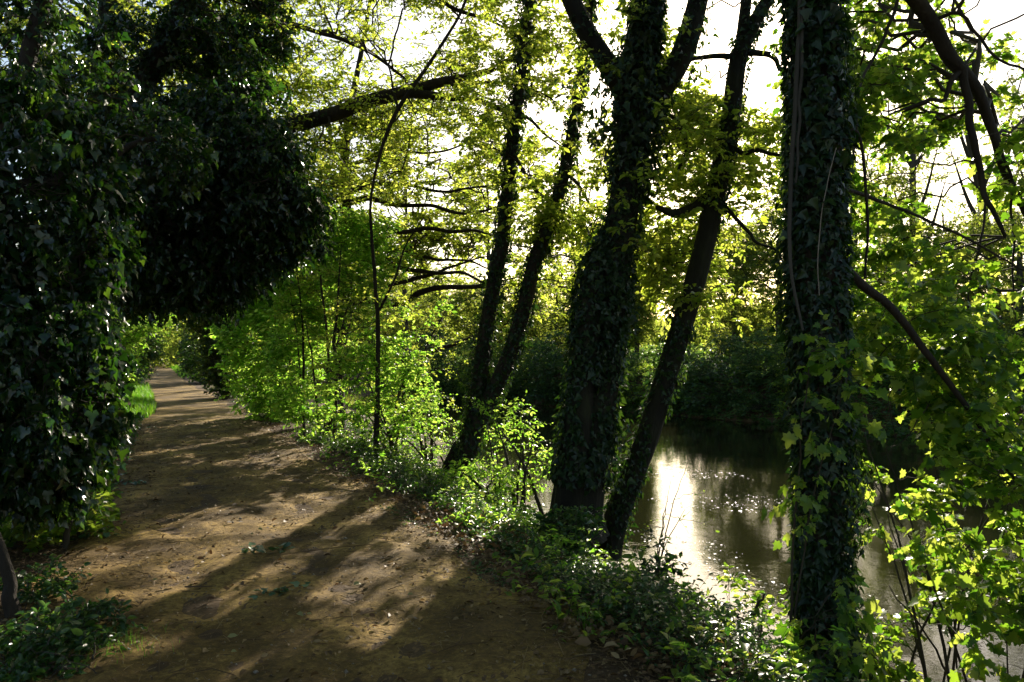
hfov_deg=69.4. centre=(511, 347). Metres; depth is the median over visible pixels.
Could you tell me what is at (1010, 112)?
riverside tree
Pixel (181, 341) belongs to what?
shrub
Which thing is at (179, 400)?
path
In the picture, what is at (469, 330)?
riverside tree
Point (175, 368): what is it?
grass
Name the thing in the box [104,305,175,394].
shrub
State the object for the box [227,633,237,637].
fallen leaf
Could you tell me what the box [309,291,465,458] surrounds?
shrub
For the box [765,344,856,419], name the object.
shrub
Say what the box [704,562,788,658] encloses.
shrub
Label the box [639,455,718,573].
shrub
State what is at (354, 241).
shrub
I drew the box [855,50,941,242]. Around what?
riverside tree
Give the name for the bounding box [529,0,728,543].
forked tree
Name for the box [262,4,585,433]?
spreading tree
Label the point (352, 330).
shrub
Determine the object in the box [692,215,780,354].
riverside tree
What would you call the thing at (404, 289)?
riverside tree
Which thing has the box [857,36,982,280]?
riverside tree
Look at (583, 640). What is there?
leaf litter
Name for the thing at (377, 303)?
sapling
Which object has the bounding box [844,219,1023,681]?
shrub
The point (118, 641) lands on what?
grass tuft
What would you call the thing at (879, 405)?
shrub
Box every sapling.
[253,269,354,435]
[273,243,399,443]
[308,0,482,456]
[360,280,413,443]
[390,295,473,429]
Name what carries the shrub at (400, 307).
on the ground at (186, 566)
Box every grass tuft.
[63,619,182,673]
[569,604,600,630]
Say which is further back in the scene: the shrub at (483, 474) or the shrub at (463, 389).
the shrub at (463, 389)
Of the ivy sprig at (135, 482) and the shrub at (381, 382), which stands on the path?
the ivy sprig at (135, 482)
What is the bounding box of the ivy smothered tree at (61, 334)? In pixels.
[0,0,225,617]
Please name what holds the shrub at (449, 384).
on the ground at (186, 566)
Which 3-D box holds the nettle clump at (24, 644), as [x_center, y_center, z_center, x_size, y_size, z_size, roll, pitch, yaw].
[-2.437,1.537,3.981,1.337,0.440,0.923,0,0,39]
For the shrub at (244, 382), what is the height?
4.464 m
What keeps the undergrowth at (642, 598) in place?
on the ground at (186, 566)
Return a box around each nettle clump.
[0,553,91,609]
[0,586,146,681]
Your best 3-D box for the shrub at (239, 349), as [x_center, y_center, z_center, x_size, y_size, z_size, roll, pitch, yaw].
[-5.285,-0.902,16.633,3.325,5.716,3.411,0,0,0]
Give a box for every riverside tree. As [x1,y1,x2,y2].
[327,266,431,361]
[349,164,468,367]
[385,266,484,371]
[435,137,529,372]
[442,274,554,360]
[502,272,571,359]
[513,128,605,318]
[557,221,640,326]
[628,249,664,358]
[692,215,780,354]
[721,186,788,350]
[777,146,928,333]
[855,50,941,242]
[855,204,1023,349]
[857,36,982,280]
[915,204,1023,341]
[918,18,1023,296]
[977,48,1023,286]
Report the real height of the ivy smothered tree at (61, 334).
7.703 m
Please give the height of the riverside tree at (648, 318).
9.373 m
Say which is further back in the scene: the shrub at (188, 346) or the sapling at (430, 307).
the shrub at (188, 346)
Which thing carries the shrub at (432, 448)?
on the ground at (186, 566)
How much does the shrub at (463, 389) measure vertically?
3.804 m
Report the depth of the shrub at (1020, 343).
25.44 m
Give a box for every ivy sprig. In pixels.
[70,531,120,539]
[117,479,146,484]
[237,542,294,553]
[249,581,310,599]
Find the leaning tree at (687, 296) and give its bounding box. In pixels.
[594,0,784,562]
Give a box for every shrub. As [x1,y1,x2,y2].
[0,483,126,557]
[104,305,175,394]
[114,306,176,383]
[135,320,200,367]
[149,322,176,361]
[169,309,222,384]
[172,328,200,374]
[174,311,251,398]
[203,223,338,421]
[225,309,305,391]
[252,201,418,438]
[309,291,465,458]
[320,268,394,382]
[331,268,436,383]
[359,337,426,391]
[390,381,462,462]
[394,325,464,396]
[422,336,495,399]
[435,454,520,509]
[452,342,528,400]
[462,390,555,518]
[490,337,562,401]
[523,327,573,405]
[532,503,606,560]
[558,347,646,387]
[620,357,656,409]
[634,353,723,414]
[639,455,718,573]
[678,327,781,416]
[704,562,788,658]
[726,324,788,416]
[760,310,894,681]
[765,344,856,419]
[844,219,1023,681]
[850,332,923,402]
[866,317,976,421]
[919,313,1023,417]
[984,315,1023,376]
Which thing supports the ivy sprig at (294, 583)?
on the path
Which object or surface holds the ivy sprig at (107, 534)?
on the path
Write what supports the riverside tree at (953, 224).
on the ground at (186, 566)
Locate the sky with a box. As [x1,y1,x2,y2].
[0,0,1023,318]
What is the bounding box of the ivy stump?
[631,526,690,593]
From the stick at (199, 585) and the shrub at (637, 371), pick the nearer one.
the stick at (199, 585)
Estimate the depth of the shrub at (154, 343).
30.27 m
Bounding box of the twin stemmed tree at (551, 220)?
[426,0,630,484]
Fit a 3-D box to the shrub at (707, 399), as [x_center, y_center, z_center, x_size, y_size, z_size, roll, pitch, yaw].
[9.892,1.157,33.517,5.108,4.264,3.629,0,0,0]
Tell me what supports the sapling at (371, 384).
on the ground at (186, 566)
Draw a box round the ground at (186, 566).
[0,348,1023,681]
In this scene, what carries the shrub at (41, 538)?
on the ground at (186, 566)
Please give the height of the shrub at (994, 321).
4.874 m
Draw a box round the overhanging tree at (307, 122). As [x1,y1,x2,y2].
[0,0,580,267]
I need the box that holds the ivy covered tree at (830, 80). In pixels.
[763,0,1023,681]
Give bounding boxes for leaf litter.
[0,419,738,681]
[354,475,787,681]
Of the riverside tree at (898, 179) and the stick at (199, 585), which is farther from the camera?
the riverside tree at (898, 179)
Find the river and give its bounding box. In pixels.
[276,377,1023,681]
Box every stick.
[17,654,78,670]
[184,579,215,587]
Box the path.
[0,364,590,681]
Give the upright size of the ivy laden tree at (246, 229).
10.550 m
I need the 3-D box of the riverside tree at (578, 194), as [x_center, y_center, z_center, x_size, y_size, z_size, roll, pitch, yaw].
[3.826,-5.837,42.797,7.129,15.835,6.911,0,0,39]
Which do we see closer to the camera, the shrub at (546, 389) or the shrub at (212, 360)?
the shrub at (212, 360)
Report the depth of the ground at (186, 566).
5.99 m
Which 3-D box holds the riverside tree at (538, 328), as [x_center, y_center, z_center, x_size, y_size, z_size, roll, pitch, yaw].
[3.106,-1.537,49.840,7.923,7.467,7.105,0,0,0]
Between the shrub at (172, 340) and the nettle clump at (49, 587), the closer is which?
the nettle clump at (49, 587)
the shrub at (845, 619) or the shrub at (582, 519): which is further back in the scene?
the shrub at (582, 519)
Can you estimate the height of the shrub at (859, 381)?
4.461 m
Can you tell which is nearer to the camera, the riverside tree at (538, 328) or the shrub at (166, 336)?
the riverside tree at (538, 328)
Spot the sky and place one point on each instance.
(724, 17)
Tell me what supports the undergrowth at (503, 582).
on the ground at (186, 566)
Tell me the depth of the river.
14.47 m
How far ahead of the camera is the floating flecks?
11.46 m
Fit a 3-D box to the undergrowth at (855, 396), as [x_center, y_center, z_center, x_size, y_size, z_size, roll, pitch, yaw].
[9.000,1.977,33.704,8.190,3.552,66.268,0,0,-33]
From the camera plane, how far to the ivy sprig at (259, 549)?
5.84 m
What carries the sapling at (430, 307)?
on the ground at (186, 566)
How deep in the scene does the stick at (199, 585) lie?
4.99 m
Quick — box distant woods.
[165,295,1023,362]
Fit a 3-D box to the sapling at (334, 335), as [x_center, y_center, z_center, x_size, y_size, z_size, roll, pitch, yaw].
[-2.851,-0.060,12.225,2.079,3.592,1.811,0,0,0]
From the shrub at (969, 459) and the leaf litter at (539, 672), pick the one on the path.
the leaf litter at (539, 672)
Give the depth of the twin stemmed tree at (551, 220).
11.35 m
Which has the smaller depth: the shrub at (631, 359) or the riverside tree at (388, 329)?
the shrub at (631, 359)
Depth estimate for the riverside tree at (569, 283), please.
47.94 m
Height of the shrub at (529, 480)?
1.845 m
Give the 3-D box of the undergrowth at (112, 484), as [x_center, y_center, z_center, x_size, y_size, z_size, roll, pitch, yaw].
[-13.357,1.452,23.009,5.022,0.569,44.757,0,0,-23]
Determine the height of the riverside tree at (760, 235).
10.906 m
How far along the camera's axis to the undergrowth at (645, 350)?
43.40 m
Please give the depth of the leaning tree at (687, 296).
9.61 m
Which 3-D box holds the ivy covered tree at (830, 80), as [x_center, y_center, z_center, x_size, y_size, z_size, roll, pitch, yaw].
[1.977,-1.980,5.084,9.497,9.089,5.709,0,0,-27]
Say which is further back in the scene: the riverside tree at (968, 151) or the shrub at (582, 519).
the riverside tree at (968, 151)
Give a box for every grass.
[116,382,157,417]
[144,361,202,377]
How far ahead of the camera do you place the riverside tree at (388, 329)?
57.26 m
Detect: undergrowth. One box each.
[40,375,154,493]
[202,379,857,681]
[278,436,747,681]
[395,341,972,376]
[411,357,1023,447]
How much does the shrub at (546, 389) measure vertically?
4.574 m
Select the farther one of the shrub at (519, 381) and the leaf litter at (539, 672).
the shrub at (519, 381)
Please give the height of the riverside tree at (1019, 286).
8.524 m
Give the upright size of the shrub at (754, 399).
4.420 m
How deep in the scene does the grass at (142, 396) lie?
19.82 m
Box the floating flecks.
[633,470,1007,634]
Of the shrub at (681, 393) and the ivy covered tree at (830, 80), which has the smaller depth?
the ivy covered tree at (830, 80)
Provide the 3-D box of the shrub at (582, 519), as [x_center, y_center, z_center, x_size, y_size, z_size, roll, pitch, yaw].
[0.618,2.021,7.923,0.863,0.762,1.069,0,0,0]
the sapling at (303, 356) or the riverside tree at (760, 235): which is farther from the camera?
the riverside tree at (760, 235)
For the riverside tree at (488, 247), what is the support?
on the ground at (186, 566)
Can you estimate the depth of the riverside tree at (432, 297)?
52.78 m
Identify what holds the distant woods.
on the ground at (186, 566)
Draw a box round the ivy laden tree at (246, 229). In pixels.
[26,0,342,423]
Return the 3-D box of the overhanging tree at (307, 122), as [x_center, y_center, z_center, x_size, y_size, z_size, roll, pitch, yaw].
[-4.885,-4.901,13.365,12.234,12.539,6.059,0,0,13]

